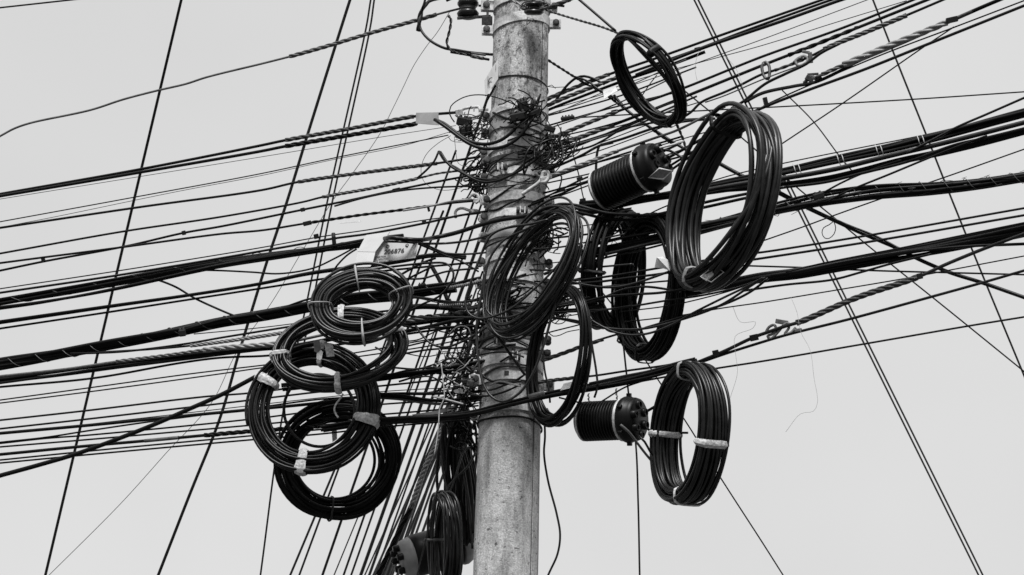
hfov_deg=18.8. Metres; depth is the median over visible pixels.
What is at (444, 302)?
wire
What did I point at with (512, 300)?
wire tangle
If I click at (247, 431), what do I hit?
cable
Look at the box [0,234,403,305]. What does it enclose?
cable bundle
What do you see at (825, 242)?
cable
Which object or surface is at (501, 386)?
cable
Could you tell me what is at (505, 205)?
wire
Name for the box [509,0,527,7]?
strand wire
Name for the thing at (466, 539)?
cable coil
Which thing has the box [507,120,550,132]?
wire
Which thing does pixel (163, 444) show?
wire
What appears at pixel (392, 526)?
wire
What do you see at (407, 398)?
cable bundle
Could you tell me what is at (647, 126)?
cable
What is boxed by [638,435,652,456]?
cable
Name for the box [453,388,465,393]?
tape strip
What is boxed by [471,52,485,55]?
ferrule
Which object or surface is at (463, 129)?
wire connector
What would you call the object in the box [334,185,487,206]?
wire
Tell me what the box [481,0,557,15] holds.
pole clamp
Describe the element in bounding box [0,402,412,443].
wire
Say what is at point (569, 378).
cable
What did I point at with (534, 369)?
cable
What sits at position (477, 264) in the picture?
cable
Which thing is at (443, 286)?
cable
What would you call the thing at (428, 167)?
cable
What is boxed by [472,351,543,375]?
pole clamp
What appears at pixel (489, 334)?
pole clamp
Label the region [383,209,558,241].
cable
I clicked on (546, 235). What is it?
wire tangle
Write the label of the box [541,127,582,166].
wire tangle
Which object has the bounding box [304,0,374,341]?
wire
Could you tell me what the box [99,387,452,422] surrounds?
wire
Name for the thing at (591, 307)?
cable
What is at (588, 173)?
wire
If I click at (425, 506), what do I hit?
wire
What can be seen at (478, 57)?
cable
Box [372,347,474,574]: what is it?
wire
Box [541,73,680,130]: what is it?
wire
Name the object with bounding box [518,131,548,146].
wire
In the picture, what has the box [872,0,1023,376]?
cable
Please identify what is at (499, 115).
wire
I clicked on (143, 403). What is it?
cable
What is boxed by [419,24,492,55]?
cable
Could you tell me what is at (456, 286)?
spring grip
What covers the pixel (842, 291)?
wire
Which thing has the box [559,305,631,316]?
wire
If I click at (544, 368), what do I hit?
cable
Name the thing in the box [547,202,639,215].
cable
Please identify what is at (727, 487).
wire
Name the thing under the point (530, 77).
tie wire
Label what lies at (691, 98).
wire
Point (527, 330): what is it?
cable
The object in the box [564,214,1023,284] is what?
cable
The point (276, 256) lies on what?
cable bundle
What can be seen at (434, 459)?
wire
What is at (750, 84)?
wire
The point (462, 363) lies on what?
wire
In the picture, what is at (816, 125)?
wire
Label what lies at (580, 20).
cable
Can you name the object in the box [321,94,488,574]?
wire
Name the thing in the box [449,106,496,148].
wire tangle
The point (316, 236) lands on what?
wire
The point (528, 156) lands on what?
wire
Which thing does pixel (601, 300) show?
cable
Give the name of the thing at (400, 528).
stay wire
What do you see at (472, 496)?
cable
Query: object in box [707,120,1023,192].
cable
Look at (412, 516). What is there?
wire
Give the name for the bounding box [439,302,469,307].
spring grip
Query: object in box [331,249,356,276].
wire
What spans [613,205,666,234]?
wire
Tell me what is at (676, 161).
cable
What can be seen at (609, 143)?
cable
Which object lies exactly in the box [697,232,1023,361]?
cable
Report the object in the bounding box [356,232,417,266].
number tag
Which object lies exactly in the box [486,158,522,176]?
wire
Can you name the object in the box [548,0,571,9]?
cable
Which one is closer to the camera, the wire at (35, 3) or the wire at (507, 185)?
the wire at (507, 185)
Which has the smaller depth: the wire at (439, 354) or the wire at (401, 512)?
the wire at (439, 354)
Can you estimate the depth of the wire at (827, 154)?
15.65 m
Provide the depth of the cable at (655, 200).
15.92 m
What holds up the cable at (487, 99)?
attached to the utility pole
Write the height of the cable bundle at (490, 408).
0.209 m
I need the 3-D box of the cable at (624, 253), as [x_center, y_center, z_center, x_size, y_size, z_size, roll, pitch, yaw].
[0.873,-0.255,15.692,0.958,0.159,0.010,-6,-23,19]
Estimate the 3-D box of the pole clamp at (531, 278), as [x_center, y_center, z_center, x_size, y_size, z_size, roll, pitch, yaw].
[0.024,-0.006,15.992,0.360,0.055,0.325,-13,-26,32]
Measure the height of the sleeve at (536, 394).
0.033 m
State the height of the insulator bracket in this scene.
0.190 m
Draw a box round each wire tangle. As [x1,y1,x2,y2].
[437,376,487,419]
[439,294,483,343]
[439,340,476,386]
[448,407,478,451]
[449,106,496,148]
[455,146,487,199]
[474,279,539,328]
[498,89,549,134]
[522,124,577,175]
[525,223,568,266]
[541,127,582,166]
[547,298,570,323]
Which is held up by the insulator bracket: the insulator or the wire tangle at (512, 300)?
the insulator
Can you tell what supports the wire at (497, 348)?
attached to the utility pole
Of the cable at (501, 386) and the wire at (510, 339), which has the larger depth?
the wire at (510, 339)
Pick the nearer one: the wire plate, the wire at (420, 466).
the wire plate
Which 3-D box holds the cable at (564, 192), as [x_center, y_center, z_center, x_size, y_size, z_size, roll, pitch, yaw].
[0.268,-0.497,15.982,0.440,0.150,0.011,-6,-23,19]
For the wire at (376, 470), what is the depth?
23.23 m
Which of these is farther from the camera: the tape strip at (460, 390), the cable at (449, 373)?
the cable at (449, 373)
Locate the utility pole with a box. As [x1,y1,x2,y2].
[473,0,548,574]
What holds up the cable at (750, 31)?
attached to the cable at (570, 95)
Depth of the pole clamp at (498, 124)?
16.22 m
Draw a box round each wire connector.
[178,327,185,336]
[331,233,335,244]
[418,282,425,286]
[456,114,472,125]
[459,124,472,136]
[462,376,474,383]
[467,378,473,386]
[510,109,527,121]
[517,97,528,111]
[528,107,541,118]
[544,124,555,132]
[561,114,574,120]
[812,190,824,199]
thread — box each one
[730,308,755,397]
[787,298,817,429]
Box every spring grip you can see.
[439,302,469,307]
[446,278,486,289]
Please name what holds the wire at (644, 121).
attached to the utility pole
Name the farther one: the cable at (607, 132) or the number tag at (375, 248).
the cable at (607, 132)
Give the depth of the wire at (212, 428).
16.24 m
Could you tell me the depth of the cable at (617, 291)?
15.61 m
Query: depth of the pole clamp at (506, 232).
15.97 m
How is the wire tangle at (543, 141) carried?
attached to the utility pole
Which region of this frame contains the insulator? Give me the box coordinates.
[457,0,478,19]
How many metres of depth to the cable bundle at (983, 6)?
15.72 m
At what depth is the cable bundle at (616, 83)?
16.31 m
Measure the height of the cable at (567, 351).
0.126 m
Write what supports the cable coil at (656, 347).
hanging from the cable bundle at (918, 189)
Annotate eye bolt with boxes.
[521,170,551,195]
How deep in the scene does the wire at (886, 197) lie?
15.48 m
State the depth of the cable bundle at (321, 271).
16.52 m
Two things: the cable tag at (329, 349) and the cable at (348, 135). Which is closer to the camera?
the cable tag at (329, 349)
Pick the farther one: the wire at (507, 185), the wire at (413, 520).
the wire at (413, 520)
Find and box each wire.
[0,0,72,8]
[0,135,447,221]
[0,213,480,288]
[0,334,468,400]
[0,336,474,403]
[0,396,349,442]
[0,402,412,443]
[0,405,478,447]
[0,417,469,460]
[0,419,476,463]
[2,125,455,198]
[13,132,448,224]
[49,12,449,574]
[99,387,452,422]
[194,323,292,334]
[209,245,359,274]
[260,0,371,574]
[289,210,443,574]
[298,150,456,574]
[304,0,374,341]
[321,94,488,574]
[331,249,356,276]
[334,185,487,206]
[334,322,437,574]
[343,172,484,574]
[350,205,481,574]
[359,226,484,574]
[364,334,471,574]
[368,281,473,574]
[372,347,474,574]
[375,271,482,574]
[376,405,455,574]
[381,301,478,574]
[384,356,479,574]
[385,320,480,574]
[385,366,437,376]
[390,370,478,574]
[391,355,467,574]
[393,362,455,369]
[396,333,481,574]
[399,365,477,382]
[400,388,467,574]
[402,324,478,328]
[406,352,473,356]
[407,265,434,279]
[407,346,468,353]
[409,267,478,279]
[409,315,473,318]
[409,327,473,341]
[409,332,473,345]
[413,298,474,302]
[413,376,445,386]
[415,242,478,271]
[417,483,439,574]
[421,135,473,190]
[421,372,478,531]
[433,396,463,404]
[434,363,444,455]
[434,371,475,392]
[438,357,472,372]
[448,325,470,335]
[449,94,513,121]
[464,351,523,358]
[468,384,520,396]
[477,415,542,432]
[479,334,530,348]
[480,336,526,346]
[482,343,515,350]
[483,365,525,375]
[484,178,529,207]
[484,183,534,188]
[484,236,521,250]
[484,338,528,346]
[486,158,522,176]
[487,150,533,172]
[488,174,534,182]
[488,195,524,211]
[489,381,520,386]
[490,153,535,173]
[492,112,537,120]
[498,75,560,91]
[500,348,544,362]
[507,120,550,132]
[507,131,543,140]
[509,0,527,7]
[509,302,531,305]
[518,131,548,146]
[518,155,548,162]
[529,263,632,270]
[531,233,624,249]
[532,242,664,264]
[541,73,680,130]
[543,155,682,193]
[544,103,687,152]
[544,324,578,333]
[546,132,703,175]
[547,143,681,183]
[547,228,635,238]
[548,59,686,114]
[548,125,646,161]
[549,67,695,115]
[549,329,578,336]
[550,94,670,125]
[552,102,673,137]
[552,136,680,178]
[554,0,866,108]
[559,0,906,111]
[559,144,678,195]
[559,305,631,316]
[559,378,651,404]
[560,95,696,147]
[561,106,673,150]
[565,131,585,201]
[571,102,698,137]
[578,280,667,289]
[580,127,662,157]
[583,91,1023,117]
[584,207,631,215]
[603,293,783,574]
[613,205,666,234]
[619,288,738,311]
[622,337,640,574]
[624,255,1023,322]
[686,91,1023,371]
[693,0,978,574]
[697,0,983,574]
[705,66,796,102]
[712,129,945,181]
[743,265,1023,275]
[763,0,1023,105]
[764,149,1023,240]
[782,26,953,143]
[782,90,851,169]
[786,222,1023,272]
[822,221,835,238]
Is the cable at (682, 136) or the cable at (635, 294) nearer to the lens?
the cable at (635, 294)
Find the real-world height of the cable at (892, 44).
0.274 m
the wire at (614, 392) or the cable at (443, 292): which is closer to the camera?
the wire at (614, 392)
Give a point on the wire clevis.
(461, 110)
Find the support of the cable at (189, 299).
attached to the utility pole
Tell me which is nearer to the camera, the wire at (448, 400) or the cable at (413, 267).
the wire at (448, 400)
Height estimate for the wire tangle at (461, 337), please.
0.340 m
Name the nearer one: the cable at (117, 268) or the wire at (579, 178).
the wire at (579, 178)
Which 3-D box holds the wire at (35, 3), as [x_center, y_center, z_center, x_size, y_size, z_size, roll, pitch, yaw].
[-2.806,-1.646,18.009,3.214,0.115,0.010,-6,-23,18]
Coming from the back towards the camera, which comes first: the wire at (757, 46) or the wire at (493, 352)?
the wire at (757, 46)
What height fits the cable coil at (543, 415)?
0.699 m
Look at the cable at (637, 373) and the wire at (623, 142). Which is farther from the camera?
the wire at (623, 142)
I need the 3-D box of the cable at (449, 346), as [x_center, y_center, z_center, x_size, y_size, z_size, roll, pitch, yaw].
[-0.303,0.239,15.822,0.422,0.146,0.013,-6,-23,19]
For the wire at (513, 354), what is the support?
attached to the utility pole
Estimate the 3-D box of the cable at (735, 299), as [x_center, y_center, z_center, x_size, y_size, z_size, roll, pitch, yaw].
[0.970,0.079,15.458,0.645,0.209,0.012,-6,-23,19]
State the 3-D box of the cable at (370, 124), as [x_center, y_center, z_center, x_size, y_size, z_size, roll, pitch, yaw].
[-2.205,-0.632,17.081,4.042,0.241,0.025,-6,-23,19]
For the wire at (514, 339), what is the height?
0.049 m
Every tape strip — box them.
[412,406,453,414]
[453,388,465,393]
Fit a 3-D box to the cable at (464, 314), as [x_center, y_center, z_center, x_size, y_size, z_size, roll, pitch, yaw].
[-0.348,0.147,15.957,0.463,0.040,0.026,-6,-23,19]
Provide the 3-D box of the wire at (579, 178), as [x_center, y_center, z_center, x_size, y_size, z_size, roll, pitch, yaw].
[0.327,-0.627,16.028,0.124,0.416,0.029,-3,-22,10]
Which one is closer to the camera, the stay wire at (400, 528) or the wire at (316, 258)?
the stay wire at (400, 528)
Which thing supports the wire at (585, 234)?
attached to the utility pole
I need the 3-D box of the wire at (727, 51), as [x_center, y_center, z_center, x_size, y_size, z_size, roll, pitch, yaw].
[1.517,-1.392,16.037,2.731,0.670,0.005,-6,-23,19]
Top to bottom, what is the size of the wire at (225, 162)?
0.154 m
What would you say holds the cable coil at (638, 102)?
hanging from the wire at (644, 121)
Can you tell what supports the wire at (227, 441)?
attached to the utility pole
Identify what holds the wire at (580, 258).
attached to the utility pole
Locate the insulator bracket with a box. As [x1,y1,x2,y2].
[457,0,491,25]
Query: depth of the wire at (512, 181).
16.05 m
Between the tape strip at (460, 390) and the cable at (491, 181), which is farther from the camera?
the cable at (491, 181)
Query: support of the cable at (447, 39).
hanging from the insulator
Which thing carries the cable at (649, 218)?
attached to the cable coil at (656, 347)
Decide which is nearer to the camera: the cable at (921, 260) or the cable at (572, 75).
the cable at (921, 260)
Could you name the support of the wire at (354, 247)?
attached to the cable bundle at (90, 286)
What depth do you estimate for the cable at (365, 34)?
16.93 m
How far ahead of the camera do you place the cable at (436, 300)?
15.99 m
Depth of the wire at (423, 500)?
21.27 m
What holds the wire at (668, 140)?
attached to the utility pole
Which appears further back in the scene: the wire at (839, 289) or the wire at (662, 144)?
the wire at (662, 144)
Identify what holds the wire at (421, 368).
attached to the cable bundle at (286, 386)
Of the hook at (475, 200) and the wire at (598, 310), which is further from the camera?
the hook at (475, 200)
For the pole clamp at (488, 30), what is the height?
0.100 m
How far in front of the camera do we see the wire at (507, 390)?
15.57 m
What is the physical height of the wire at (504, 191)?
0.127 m
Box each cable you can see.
[0,8,459,136]
[0,111,455,193]
[0,121,417,197]
[0,155,480,228]
[0,167,488,253]
[0,173,475,271]
[0,200,472,263]
[0,201,543,293]
[0,261,476,329]
[0,310,473,377]
[0,324,473,387]
[0,357,475,420]
[0,370,269,477]
[0,375,468,429]
[0,390,480,434]
[0,415,409,455]
[44,0,182,574]
[70,308,400,354]
[100,331,282,351]
[153,278,251,322]
[157,0,350,574]
[185,294,341,329]
[376,261,454,310]
[380,372,453,379]
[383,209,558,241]
[385,227,515,244]
[386,237,485,254]
[402,257,435,274]
[403,198,471,211]
[405,311,474,321]
[405,315,481,332]
[412,304,477,311]
[413,296,482,303]
[414,276,481,292]
[415,325,486,347]
[416,0,436,31]
[417,151,438,178]
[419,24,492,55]
[431,264,449,300]
[433,118,523,145]
[435,119,530,150]
[438,150,533,180]
[439,151,544,182]
[440,423,448,493]
[445,15,470,55]
[446,422,473,548]
[447,450,476,489]
[449,442,467,493]
[450,51,489,60]
[450,422,474,533]
[456,422,475,455]
[464,207,577,319]
[464,423,475,450]
[473,85,495,138]
[475,271,556,402]
[479,374,523,384]
[481,379,521,392]
[483,222,543,318]
[486,305,551,338]
[487,328,525,375]
[527,180,587,206]
[534,117,715,177]
[534,176,587,201]
[538,364,666,383]
[541,334,618,362]
[542,333,550,402]
[543,117,643,155]
[543,221,734,275]
[543,426,560,574]
[546,0,929,150]
[546,9,617,33]
[547,0,823,101]
[547,0,833,106]
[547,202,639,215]
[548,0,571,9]
[548,59,672,143]
[550,107,725,176]
[551,185,785,216]
[552,118,697,156]
[552,280,760,330]
[553,0,914,134]
[553,75,604,104]
[554,277,765,313]
[554,303,604,310]
[557,286,679,307]
[559,298,604,304]
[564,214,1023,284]
[565,207,1023,281]
[572,270,668,288]
[574,76,621,102]
[576,190,780,220]
[578,0,615,31]
[578,281,598,397]
[586,288,684,301]
[589,316,1023,391]
[589,357,694,384]
[591,277,763,335]
[595,147,599,169]
[604,212,775,258]
[611,181,784,209]
[613,94,690,151]
[620,424,652,462]
[635,0,844,75]
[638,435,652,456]
[645,277,768,326]
[663,149,686,159]
[669,4,1023,157]
[671,150,692,165]
[675,120,685,149]
[686,0,944,116]
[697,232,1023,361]
[704,269,1023,361]
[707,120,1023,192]
[720,162,1023,298]
[731,43,838,107]
[745,253,931,291]
[781,191,898,247]
[786,127,1023,187]
[814,9,971,78]
[824,159,901,192]
[826,135,987,202]
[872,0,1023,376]
[898,242,1023,254]
[906,97,1023,153]
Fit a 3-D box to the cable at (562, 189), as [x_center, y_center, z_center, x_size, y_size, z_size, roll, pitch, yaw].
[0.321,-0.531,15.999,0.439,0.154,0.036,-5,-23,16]
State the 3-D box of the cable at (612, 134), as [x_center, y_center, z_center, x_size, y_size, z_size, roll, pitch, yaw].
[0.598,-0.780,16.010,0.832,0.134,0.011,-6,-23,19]
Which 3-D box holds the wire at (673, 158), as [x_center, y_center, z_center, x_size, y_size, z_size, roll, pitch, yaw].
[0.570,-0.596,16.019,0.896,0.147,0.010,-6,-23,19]
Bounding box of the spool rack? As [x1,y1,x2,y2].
[520,0,549,24]
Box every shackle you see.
[765,319,801,338]
[793,50,812,66]
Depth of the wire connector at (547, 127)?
16.04 m
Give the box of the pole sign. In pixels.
[484,60,497,96]
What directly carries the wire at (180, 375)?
attached to the wire tangle at (461, 337)
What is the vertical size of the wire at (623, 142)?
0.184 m
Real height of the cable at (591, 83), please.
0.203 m
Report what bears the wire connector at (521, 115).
attached to the wire tangle at (533, 105)
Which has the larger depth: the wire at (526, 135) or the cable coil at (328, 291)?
the wire at (526, 135)
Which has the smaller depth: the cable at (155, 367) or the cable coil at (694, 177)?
the cable coil at (694, 177)
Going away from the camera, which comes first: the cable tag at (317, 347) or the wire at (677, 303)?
the wire at (677, 303)
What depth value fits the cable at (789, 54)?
15.95 m
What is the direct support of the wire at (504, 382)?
attached to the cable at (502, 383)
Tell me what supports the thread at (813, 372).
hanging from the cable at (851, 299)
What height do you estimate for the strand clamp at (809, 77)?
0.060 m
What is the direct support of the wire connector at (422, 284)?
attached to the wire tangle at (461, 337)
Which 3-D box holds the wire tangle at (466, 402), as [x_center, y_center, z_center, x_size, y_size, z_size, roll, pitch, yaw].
[-0.258,0.556,15.768,0.342,0.284,0.200,-9,-24,24]
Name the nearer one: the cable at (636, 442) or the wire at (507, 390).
the cable at (636, 442)
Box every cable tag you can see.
[313,340,320,352]
[324,343,334,356]
[332,430,336,441]
[339,219,360,222]
[560,382,571,390]
[603,86,616,98]
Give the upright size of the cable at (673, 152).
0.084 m
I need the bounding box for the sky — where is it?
[0,0,1023,574]
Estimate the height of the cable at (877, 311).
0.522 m
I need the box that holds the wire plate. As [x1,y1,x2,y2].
[416,112,438,124]
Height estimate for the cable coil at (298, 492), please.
0.612 m
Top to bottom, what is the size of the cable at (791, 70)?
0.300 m
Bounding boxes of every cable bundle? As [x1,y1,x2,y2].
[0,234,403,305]
[0,239,363,309]
[0,253,466,323]
[0,281,456,370]
[0,318,456,383]
[281,359,484,390]
[320,358,696,431]
[380,392,481,404]
[548,50,704,110]
[578,108,1023,215]
[578,170,1023,256]
[579,130,1023,206]
[685,224,1023,296]
[744,0,1002,103]
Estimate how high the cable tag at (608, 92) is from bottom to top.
0.073 m
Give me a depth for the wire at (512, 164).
16.09 m
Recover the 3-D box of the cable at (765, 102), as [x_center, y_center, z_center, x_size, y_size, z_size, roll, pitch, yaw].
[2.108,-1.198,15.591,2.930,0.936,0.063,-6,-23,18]
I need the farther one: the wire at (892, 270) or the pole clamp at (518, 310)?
the pole clamp at (518, 310)
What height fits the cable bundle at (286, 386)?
0.064 m
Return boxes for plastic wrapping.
[655,257,670,269]
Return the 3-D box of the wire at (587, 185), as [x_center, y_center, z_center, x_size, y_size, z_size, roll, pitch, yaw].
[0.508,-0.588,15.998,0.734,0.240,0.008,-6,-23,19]
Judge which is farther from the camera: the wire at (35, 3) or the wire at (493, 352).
the wire at (35, 3)
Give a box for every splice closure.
[390,527,473,574]
[573,388,648,445]
[588,140,683,209]
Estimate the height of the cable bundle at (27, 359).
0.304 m
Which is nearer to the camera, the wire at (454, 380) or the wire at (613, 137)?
the wire at (454, 380)
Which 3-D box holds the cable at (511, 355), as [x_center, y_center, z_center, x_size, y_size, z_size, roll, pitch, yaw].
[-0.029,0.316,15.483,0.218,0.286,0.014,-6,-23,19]
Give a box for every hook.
[454,207,477,217]
[468,193,479,203]
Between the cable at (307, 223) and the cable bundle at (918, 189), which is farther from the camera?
the cable at (307, 223)
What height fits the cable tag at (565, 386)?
0.062 m
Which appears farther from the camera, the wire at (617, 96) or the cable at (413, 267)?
the wire at (617, 96)
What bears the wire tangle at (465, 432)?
attached to the utility pole
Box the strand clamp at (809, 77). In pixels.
[803,73,821,82]
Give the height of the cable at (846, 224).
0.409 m
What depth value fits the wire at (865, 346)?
20.31 m
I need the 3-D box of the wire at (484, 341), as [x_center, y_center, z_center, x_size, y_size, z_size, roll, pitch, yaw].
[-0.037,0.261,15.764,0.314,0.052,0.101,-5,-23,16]
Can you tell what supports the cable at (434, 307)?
attached to the utility pole
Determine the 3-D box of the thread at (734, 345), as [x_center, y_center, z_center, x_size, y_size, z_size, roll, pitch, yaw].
[1.143,0.313,15.335,0.132,0.479,0.005,-7,-23,20]
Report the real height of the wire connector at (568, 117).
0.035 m
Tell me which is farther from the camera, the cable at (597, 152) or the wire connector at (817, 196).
the cable at (597, 152)
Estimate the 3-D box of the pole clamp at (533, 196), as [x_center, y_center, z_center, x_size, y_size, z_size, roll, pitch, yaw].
[0.026,-0.422,16.170,0.393,0.069,0.326,2,-22,0]
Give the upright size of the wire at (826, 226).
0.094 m
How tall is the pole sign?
0.224 m
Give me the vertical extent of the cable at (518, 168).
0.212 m
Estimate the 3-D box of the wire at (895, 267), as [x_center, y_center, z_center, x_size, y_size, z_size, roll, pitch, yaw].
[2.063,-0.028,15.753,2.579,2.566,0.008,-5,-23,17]
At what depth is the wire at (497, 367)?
15.65 m
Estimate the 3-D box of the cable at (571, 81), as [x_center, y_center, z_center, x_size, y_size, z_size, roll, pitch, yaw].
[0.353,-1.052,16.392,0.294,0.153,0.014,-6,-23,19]
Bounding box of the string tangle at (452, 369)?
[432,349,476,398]
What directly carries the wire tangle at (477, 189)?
attached to the utility pole
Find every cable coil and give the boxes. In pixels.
[244,340,380,476]
[269,304,408,417]
[273,399,401,521]
[307,262,413,346]
[426,490,462,574]
[435,408,477,516]
[457,446,476,546]
[482,196,589,342]
[525,285,591,427]
[578,207,645,332]
[610,30,686,127]
[611,212,685,363]
[648,361,730,506]
[665,101,782,292]
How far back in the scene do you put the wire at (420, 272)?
16.01 m
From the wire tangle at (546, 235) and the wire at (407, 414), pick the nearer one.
the wire tangle at (546, 235)
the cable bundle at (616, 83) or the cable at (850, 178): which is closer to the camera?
the cable at (850, 178)
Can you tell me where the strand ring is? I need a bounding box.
[760,61,770,79]
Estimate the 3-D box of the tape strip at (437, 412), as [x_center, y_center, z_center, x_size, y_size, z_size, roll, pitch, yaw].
[-0.402,0.631,15.779,0.231,0.043,0.003,-6,-23,19]
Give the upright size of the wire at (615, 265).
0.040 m
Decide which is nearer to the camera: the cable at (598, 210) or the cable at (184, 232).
the cable at (598, 210)
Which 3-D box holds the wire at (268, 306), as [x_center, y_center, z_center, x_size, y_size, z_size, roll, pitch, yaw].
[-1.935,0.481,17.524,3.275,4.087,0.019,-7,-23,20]
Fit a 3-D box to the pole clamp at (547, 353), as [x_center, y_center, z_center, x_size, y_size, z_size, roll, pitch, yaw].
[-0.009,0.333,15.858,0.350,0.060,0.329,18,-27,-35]
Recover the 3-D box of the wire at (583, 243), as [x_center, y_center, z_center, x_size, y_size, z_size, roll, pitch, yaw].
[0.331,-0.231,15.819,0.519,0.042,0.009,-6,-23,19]
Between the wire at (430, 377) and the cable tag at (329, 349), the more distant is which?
the wire at (430, 377)
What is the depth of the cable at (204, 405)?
16.34 m
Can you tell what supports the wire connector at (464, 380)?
attached to the wire tangle at (466, 402)
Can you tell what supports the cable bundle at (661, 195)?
attached to the cable bundle at (914, 141)
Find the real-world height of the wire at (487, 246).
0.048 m
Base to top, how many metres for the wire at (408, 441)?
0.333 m
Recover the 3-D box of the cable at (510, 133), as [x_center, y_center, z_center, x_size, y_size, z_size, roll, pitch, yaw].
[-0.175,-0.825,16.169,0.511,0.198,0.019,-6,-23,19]
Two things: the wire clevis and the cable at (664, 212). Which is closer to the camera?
the cable at (664, 212)
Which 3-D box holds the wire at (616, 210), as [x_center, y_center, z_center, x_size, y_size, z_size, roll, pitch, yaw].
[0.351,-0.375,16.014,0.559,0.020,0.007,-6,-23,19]
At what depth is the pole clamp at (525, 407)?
15.60 m
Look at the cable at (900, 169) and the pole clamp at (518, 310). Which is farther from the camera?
the pole clamp at (518, 310)
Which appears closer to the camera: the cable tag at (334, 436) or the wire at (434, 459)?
the cable tag at (334, 436)
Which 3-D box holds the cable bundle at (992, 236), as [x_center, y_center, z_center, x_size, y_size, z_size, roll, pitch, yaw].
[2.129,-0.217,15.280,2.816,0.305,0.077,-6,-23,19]
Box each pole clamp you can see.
[469,368,553,390]
[470,402,547,420]
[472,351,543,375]
[473,327,550,345]
[475,271,548,288]
[475,303,530,322]
[476,250,552,270]
[478,206,538,227]
[478,227,551,251]
[479,189,554,213]
[480,136,554,160]
[480,162,546,188]
[480,337,550,356]
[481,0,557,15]
[481,120,553,141]
[481,154,554,174]
[482,10,560,36]
[482,98,548,124]
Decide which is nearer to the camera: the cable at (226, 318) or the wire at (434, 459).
the cable at (226, 318)
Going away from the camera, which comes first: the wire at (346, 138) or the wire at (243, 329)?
the wire at (243, 329)
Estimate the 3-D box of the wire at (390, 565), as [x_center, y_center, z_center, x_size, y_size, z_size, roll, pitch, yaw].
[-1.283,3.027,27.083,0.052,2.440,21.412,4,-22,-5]
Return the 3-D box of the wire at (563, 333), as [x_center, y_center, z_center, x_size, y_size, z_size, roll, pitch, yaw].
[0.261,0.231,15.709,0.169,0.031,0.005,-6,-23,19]
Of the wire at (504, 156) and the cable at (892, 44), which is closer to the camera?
the cable at (892, 44)
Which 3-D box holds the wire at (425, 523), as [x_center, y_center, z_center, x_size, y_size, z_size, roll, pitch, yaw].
[-1.528,4.178,33.861,0.041,5.516,34.027,3,-22,-4]
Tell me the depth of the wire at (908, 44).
15.64 m
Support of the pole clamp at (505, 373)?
attached to the utility pole
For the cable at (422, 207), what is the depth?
16.23 m
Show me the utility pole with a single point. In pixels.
(506, 537)
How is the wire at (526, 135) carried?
attached to the utility pole
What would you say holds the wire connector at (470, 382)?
attached to the wire tangle at (466, 402)
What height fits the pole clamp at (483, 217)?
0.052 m
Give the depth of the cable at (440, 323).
15.92 m
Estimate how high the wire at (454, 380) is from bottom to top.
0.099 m
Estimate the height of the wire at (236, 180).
0.333 m
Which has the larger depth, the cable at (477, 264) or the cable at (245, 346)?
the cable at (245, 346)
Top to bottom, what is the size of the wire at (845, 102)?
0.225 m
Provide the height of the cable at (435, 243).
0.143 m
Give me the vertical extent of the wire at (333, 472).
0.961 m
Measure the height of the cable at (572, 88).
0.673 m
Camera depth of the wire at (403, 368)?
15.99 m
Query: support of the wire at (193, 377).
attached to the utility pole
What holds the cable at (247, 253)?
attached to the utility pole
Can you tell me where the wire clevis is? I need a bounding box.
[455,105,488,118]
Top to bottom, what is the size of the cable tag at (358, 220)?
0.015 m
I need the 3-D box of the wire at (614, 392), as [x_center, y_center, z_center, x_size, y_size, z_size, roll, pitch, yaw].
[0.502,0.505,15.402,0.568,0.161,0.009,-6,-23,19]
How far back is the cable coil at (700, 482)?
15.00 m
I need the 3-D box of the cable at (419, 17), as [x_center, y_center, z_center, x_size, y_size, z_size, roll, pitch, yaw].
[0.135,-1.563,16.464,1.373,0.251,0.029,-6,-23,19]
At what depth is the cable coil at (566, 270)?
15.46 m
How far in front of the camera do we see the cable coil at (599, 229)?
15.81 m
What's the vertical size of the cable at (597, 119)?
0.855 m
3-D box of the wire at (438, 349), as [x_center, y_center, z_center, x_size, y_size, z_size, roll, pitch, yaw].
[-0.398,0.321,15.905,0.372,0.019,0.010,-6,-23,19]
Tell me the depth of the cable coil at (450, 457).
15.92 m
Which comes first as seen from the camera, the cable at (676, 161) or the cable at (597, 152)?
the cable at (676, 161)
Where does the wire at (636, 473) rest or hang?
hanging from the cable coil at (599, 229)
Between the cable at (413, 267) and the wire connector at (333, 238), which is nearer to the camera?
the cable at (413, 267)
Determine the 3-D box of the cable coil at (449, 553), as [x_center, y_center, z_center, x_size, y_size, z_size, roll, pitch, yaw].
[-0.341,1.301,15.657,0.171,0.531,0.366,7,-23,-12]
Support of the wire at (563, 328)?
attached to the cable
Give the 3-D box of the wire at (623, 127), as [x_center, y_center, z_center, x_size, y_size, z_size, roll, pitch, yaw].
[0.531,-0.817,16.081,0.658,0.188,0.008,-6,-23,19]
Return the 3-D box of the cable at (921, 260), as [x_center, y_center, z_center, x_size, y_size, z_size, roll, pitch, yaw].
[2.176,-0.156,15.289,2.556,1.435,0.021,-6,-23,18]
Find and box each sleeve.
[528,391,544,398]
[700,269,723,282]
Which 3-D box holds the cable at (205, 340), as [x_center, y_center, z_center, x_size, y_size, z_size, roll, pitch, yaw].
[-1.339,0.230,16.323,2.200,0.084,0.011,-6,-23,19]
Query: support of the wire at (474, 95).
attached to the utility pole
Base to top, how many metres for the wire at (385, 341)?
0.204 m
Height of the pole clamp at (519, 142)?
0.066 m
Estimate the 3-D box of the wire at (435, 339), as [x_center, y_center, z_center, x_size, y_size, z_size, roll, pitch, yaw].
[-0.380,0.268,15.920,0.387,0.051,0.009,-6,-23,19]
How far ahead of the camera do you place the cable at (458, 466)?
15.74 m
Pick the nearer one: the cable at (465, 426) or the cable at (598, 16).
the cable at (465, 426)

